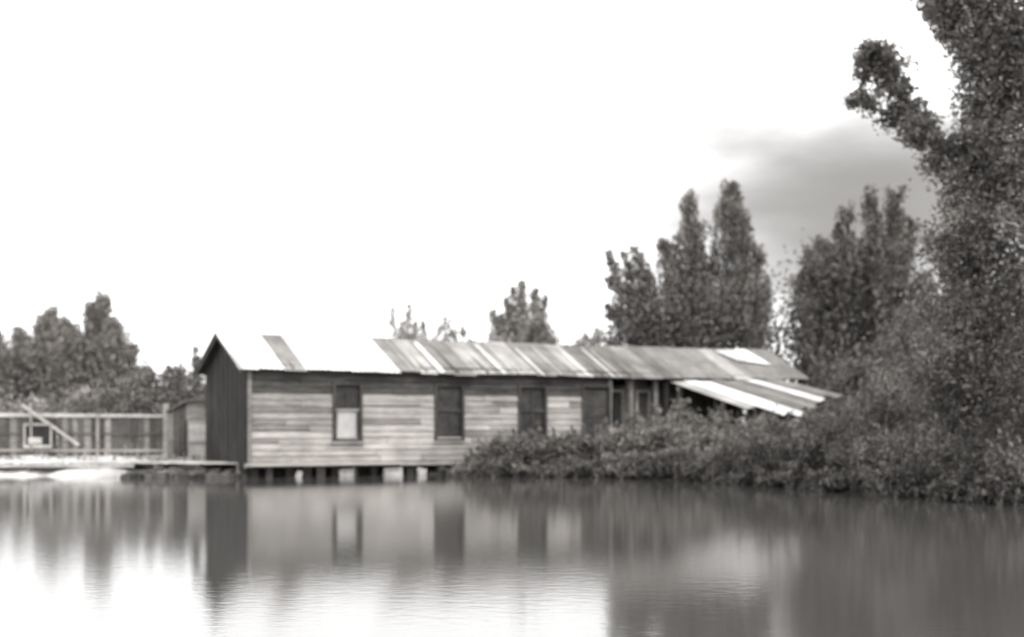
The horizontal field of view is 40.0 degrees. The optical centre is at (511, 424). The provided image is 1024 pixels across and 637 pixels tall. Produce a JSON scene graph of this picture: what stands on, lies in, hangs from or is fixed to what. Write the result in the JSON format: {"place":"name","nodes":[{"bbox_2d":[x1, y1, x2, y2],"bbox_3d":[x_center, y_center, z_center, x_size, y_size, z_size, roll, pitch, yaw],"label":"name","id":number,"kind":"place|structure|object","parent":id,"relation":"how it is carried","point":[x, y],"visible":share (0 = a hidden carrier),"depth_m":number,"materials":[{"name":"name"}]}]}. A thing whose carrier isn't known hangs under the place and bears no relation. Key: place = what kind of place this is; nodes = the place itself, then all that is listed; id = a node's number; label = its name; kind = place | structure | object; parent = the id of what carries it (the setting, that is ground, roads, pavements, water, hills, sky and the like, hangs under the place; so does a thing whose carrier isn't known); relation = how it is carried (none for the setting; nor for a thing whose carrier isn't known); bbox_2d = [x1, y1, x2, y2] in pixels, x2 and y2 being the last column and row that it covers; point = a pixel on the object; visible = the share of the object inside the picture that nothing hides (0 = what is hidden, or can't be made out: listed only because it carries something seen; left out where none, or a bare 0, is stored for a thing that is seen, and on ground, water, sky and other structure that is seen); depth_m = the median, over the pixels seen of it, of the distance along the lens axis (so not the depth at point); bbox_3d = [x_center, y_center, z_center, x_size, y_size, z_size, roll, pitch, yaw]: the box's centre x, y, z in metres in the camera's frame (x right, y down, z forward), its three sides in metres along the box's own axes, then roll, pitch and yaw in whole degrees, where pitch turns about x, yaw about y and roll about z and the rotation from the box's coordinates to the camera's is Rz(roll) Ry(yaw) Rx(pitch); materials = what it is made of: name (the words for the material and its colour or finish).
{"place":"outdoors","nodes":[
{"label":"outdoors","id":0,"kind":"place"},
{"bbox_2d":[0,425,1019,496],"bbox_3d":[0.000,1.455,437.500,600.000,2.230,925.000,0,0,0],"label":"ground","id":1,"kind":"structure","parent":0,"point":[96,472],"depth_m":37.44,"materials":[{"name":"beige soil"}]},
{"bbox_2d":[0,304,74,412],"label":"poplar tree","id":2,"kind":"object","parent":1,"relation":"on","point":[21,361],"visible":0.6,"depth_m":121.59,"materials":[{"name":"grey plant"}]},
{"bbox_2d":[0,403,168,456],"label":"board fence","id":3,"kind":"object","parent":1,"relation":"on","point":[91,434],"visible":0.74,"depth_m":42.03,"materials":[{"name":"grey wood"}]},
{"bbox_2d":[29,289,160,418],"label":"poplar tree","id":4,"kind":"object","parent":1,"relation":"on","point":[99,348],"visible":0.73,"depth_m":118.99,"materials":[{"name":"grey plant"}]},
{"bbox_2d":[0,346,205,448],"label":"shrub thicket","id":5,"kind":"object","parent":1,"relation":"on","point":[177,385],"visible":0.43,"depth_m":47.84,"materials":[{"name":"grey plant"}]},
{"bbox_2d":[1,452,220,465],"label":"grass","id":6,"kind":"structure","parent":1,"relation":"on","point":[59,456],"depth_m":39.93,"materials":[{"name":"grey plant"}]},
{"bbox_2d":[0,460,239,471],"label":"plank walkway","id":7,"kind":"structure","parent":1,"relation":"on","point":[28,465],"depth_m":37.27,"materials":[{"name":"paint"}]},
{"bbox_2d":[165,398,205,458],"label":"shed","id":8,"kind":"structure","parent":1,"relation":"on","point":[186,426],"depth_m":40.68,"materials":[{"name":"grey wood"}]},
{"bbox_2d":[187,420,205,457],"bbox_3d":[-9.091,0.475,40.739,0.620,1.190,0.044,0,0,-8],"label":"door","id":9,"kind":"structure","parent":8,"relation":"in","point":[196,429],"depth_m":40.71,"materials":[{"name":"paint"}]},
{"bbox_2d":[120,464,262,478],"bbox_3d":[-8.249,1.235,36.467,3.758,0.426,2.338,0,0,0],"label":"stone rubble","id":10,"kind":"object","parent":1,"relation":"on","point":[199,470],"visible":0.79,"depth_m":35.94,"materials":[{"name":"grey stone"}]},
{"bbox_2d":[194,333,247,473],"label":"gable wall","id":11,"kind":"structure","parent":1,"relation":"on","point":[226,408],"depth_m":37.44,"materials":[{"name":"grey wood"}]},
{"bbox_2d":[0,373,744,421],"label":"distant trees","id":12,"kind":"object","parent":1,"relation":"on","point":[66,408],"visible":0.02,"depth_m":108.88,"materials":[{"name":"grey plant"}]},
{"bbox_2d":[386,303,431,340],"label":"sapling tree","id":13,"kind":"object","parent":1,"relation":"on","point":[414,328],"visible":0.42,"depth_m":99.88,"materials":[{"name":"grey plant"}]},
{"bbox_2d":[248,367,729,467],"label":"walls","id":14,"kind":"structure","parent":1,"relation":"on","point":[618,381],"depth_m":39.19,"materials":[{"name":"grey wood"}]},
{"bbox_2d":[193,331,809,381],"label":"tin roof","id":15,"kind":"structure","parent":14,"relation":"on","point":[258,352],"depth_m":40.22,"materials":[{"name":"grey metal"}]},
{"bbox_2d":[476,279,566,343],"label":"poplar tree","id":16,"kind":"object","parent":1,"relation":"on","point":[536,326],"visible":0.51,"depth_m":99.57,"materials":[{"name":"grey plant"}]},
{"bbox_2d":[439,417,628,477],"bbox_3d":[0.587,0.750,36.948,5.047,1.910,2.263,0,0,0],"label":"bank bush","id":17,"kind":"object","parent":1,"relation":"on","point":[555,457],"visible":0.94,"depth_m":36.95,"materials":[{"name":"grey plant"}]},
{"bbox_2d":[429,313,745,416],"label":"hedge","id":18,"kind":"object","parent":1,"relation":"on","point":[585,339],"visible":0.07,"depth_m":97.79,"materials":[{"name":"grey plant"}]},
{"bbox_2d":[574,178,786,420],"bbox_3d":[6.589,-4.030,51.963,8.595,10.476,4.075,0,0,0],"label":"poplar tree","id":19,"kind":"object","parent":1,"relation":"on","point":[697,308],"visible":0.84,"depth_m":51.86,"materials":[{"name":"grey plant"}]},
{"bbox_2d":[589,388,785,479],"bbox_3d":[4.595,0.213,36.910,5.480,2.509,6.556,0,0,-44],"label":"bank bush","id":20,"kind":"object","parent":1,"relation":"on","point":[646,435],"visible":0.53,"depth_m":36.99,"materials":[{"name":"grey plant"}]},
{"bbox_2d":[610,372,806,434],"bbox_3d":[6.048,-0.133,43.397,7.440,2.835,0.570,0,0,-29],"label":"porch","id":21,"kind":"object","parent":1,"relation":"on","point":[638,394],"visible":0.17,"depth_m":42.63,"materials":[{"name":"grey wood"}]},
{"bbox_2d":[664,378,841,431],"bbox_3d":[7.781,-0.087,40.943,4.271,2.713,5.525,0,0,-29],"label":"lean to roof","id":22,"kind":"object","parent":21,"relation":"on","point":[791,394],"visible":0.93,"depth_m":41.29,"materials":[{"name":"grey metal"}]},
{"bbox_2d":[607,283,1023,505],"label":"bank thicket","id":23,"kind":"object","parent":1,"relation":"on","point":[885,449],"visible":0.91,"depth_m":28.98,"materials":[{"name":"grey plant"}]},
{"bbox_2d":[745,182,940,419],"bbox_3d":[11.744,-3.273,47.012,9.360,9.381,4.260,0,0,0],"label":"poplar tree","id":24,"kind":"object","parent":1,"relation":"on","point":[846,299],"visible":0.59,"depth_m":46.23,"materials":[{"name":"grey plant"}]},
{"bbox_2d":[800,213,1023,449],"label":"tall thicket","id":25,"kind":"object","parent":1,"relation":"on","point":[845,378],"visible":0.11,"depth_m":41.66,"materials":[{"name":"grey plant"}]},
{"bbox_2d":[839,0,1023,471],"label":"willow tree","id":26,"kind":"object","parent":1,"relation":"on","point":[996,103],"visible":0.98,"depth_m":24.73,"materials":[{"name":"grey plant"}]},
{"bbox_2d":[0,474,1023,636],"bbox_3d":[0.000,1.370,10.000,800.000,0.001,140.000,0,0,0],"label":"water","id":27,"kind":"structure","parent":0,"point":[433,555],"depth_m":14.25,"materials":[{"name":"grey liquid"}]},
{"bbox_2d":[244,464,457,477],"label":"piles","id":28,"kind":"object","parent":27,"relation":"in","point":[337,470],"visible":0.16,"depth_m":37.29,"materials":[{"name":"grey wood"}]},
{"bbox_2d":[244,364,611,467],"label":"front clapboards","id":29,"kind":"object","parent":28,"relation":"on","point":[406,434],"visible":0.91,"depth_m":37.82,"materials":[{"name":"grey wood"}]},
{"bbox_2d":[331,382,363,442],"bbox_3d":[-4.367,-0.307,37.291,0.900,1.625,0.160,0,0,-29],"label":"window","id":30,"kind":"structure","parent":29,"relation":"attached to","point":[347,412],"depth_m":37.33,"materials":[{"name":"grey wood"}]},
{"bbox_2d":[433,383,465,442],"bbox_3d":[-1.732,-0.307,38.756,0.970,1.625,0.160,0,0,-29],"label":"window","id":31,"kind":"structure","parent":29,"relation":"attached to","point":[449,410],"depth_m":38.81,"materials":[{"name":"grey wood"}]},
{"bbox_2d":[517,385,547,441],"bbox_3d":[0.575,-0.307,40.039,1.010,1.625,0.160,0,0,-29],"label":"window","id":32,"kind":"structure","parent":29,"relation":"attached to","point":[530,402],"depth_m":40.08,"materials":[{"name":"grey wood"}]},
{"bbox_2d":[581,385,610,445],"bbox_3d":[2.441,-0.075,41.099,0.980,2.150,0.149,0,0,-29],"label":"door","id":33,"kind":"structure","parent":29,"relation":"attached to","point":[594,402],"depth_m":41.13,"materials":[{"name":"wood"}]},
{"bbox_2d":[0,0,1023,422],"label":"sky","id":34,"kind":"structure","parent":0,"point":[207,167],"materials":[{"name":"white"}]}
]}

